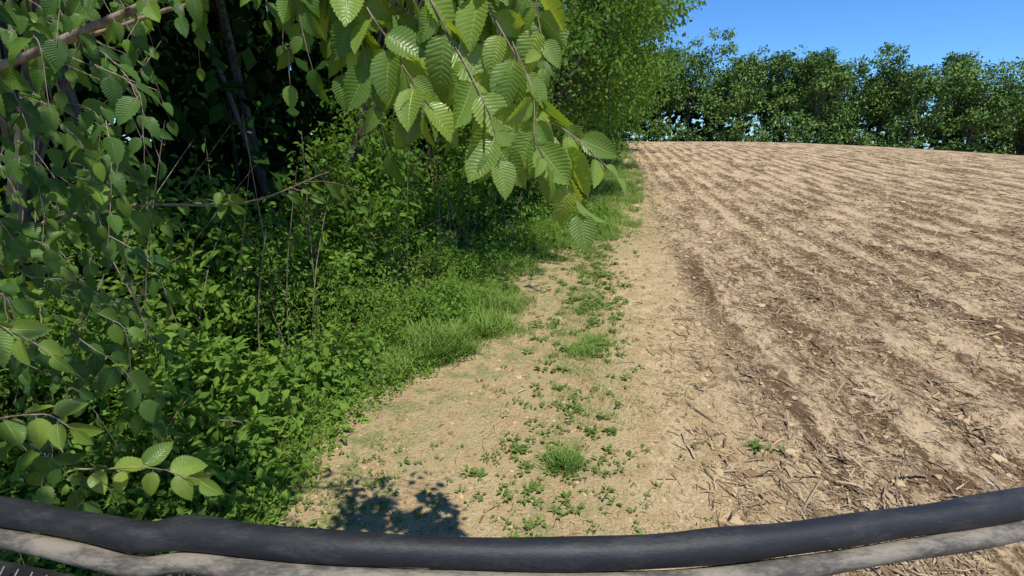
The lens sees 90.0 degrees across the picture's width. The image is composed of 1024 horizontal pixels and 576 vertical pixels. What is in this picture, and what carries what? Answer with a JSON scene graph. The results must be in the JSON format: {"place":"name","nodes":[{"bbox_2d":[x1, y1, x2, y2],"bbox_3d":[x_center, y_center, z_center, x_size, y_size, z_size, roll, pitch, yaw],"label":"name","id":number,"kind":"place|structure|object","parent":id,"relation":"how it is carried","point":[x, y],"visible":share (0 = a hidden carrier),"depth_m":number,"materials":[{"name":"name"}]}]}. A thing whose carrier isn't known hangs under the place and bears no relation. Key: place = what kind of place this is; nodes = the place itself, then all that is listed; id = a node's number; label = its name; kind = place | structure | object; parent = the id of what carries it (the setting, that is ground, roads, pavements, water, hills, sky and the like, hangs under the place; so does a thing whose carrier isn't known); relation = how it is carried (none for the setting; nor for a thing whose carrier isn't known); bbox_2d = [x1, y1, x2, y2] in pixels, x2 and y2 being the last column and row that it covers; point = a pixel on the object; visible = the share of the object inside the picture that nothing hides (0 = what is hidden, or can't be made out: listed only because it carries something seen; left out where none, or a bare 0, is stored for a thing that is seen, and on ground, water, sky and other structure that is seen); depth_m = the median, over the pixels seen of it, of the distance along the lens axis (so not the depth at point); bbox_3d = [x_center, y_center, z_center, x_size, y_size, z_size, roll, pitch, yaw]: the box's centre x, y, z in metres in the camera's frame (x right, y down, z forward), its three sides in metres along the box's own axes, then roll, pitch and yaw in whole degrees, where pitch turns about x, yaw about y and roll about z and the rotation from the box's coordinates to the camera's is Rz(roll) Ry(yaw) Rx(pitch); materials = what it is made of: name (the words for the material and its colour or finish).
{"place":"outdoors","nodes":[
{"label":"outdoors","id":0,"kind":"place"},
{"bbox_2d":[0,142,1023,575],"bbox_3d":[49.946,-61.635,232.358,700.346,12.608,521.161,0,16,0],"label":"ground","id":1,"kind":"structure","parent":0,"point":[1008,556],"depth_m":5.05,"materials":[{"name":"soil"}]},
{"bbox_2d":[0,0,96,280],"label":"broadleaf tree","id":2,"kind":"object","parent":1,"relation":"on","point":[40,150],"visible":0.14,"depth_m":4.02,"materials":[{"name":"green plant"}]},
{"bbox_2d":[0,0,587,327],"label":"forest foliage","id":3,"kind":"object","parent":1,"relation":"on","point":[247,80],"visible":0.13,"depth_m":8.34,"materials":[{"name":"green plant"}]},
{"bbox_2d":[0,1,625,575],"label":"undergrowth bushes","id":4,"kind":"object","parent":1,"relation":"on","point":[304,281],"visible":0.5,"depth_m":4.65,"materials":[{"name":"green plant"}]},
{"bbox_2d":[0,0,626,564],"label":"elm tree","id":5,"kind":"object","parent":1,"relation":"on","point":[490,76],"visible":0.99,"depth_m":1.39,"materials":[{"name":"green plant"}]},
{"bbox_2d":[296,0,424,270],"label":"broadleaf tree","id":6,"kind":"object","parent":1,"relation":"on","point":[353,156],"visible":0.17,"depth_m":7.32,"materials":[{"name":"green plant"}]},
{"bbox_2d":[2,138,752,575],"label":"grass","id":7,"kind":"structure","parent":1,"relation":"on","point":[456,350],"depth_m":5.64,"materials":[{"name":"green plant"}]},
{"bbox_2d":[381,0,607,219],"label":"broadleaf tree","id":8,"kind":"object","parent":1,"relation":"on","point":[581,51],"visible":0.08,"depth_m":11.58,"materials":[{"name":"green plant"}]},
{"bbox_2d":[0,486,1023,575],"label":"utility vehicle front","id":9,"kind":"object","parent":1,"relation":"on","point":[206,545],"visible":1,"depth_m":0.86,"materials":[{"name":"black plastic"}]},
{"bbox_2d":[574,36,658,137],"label":"broadleaf tree","id":10,"kind":"object","parent":1,"relation":"on","point":[632,111],"visible":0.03,"depth_m":62.74,"materials":[{"name":"green plant"}]},
{"bbox_2d":[564,0,671,136],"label":"broadleaf tree","id":11,"kind":"object","parent":1,"relation":"on","point":[631,95],"visible":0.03,"depth_m":50.63,"materials":[{"name":"green plant"}]},
{"bbox_2d":[531,0,705,170],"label":"broadleaf tree","id":12,"kind":"object","parent":1,"relation":"on","point":[612,75],"visible":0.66,"depth_m":16.51,"materials":[{"name":"green plant"}]},
{"bbox_2d":[540,0,699,159],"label":"broadleaf tree","id":13,"kind":"object","parent":1,"relation":"on","point":[657,64],"visible":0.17,"depth_m":25.42,"materials":[{"name":"green plant"}]},
{"bbox_2d":[553,0,694,149],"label":"broadleaf tree","id":14,"kind":"object","parent":1,"relation":"on","point":[653,75],"visible":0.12,"depth_m":37.08,"materials":[{"name":"green plant"}]},
{"bbox_2d":[254,177,1015,567],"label":"weeds","id":15,"kind":"object","parent":1,"relation":"on","point":[518,447],"visible":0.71,"depth_m":3.96,"materials":[{"name":"green plant"}]},
{"bbox_2d":[275,174,1023,575],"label":"soil clods","id":16,"kind":"object","parent":1,"relation":"on","point":[935,470],"visible":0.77,"depth_m":4.61,"materials":[{"name":"brown soil"}]},
{"bbox_2d":[279,145,1023,575],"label":"crop residue","id":17,"kind":"object","parent":1,"relation":"on","point":[887,497],"visible":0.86,"depth_m":4.54,"materials":[{"name":"plant"}]},
{"bbox_2d":[548,27,1023,154],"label":"distant trees","id":18,"kind":"object","parent":1,"relation":"on","point":[820,109],"visible":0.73,"depth_m":71.84,"materials":[{"name":"green plant"}]},
{"bbox_2d":[108,0,1023,152],"label":"sky","id":19,"kind":"structure","parent":0,"point":[933,29],"materials":[{"name":"blue"}]}
]}

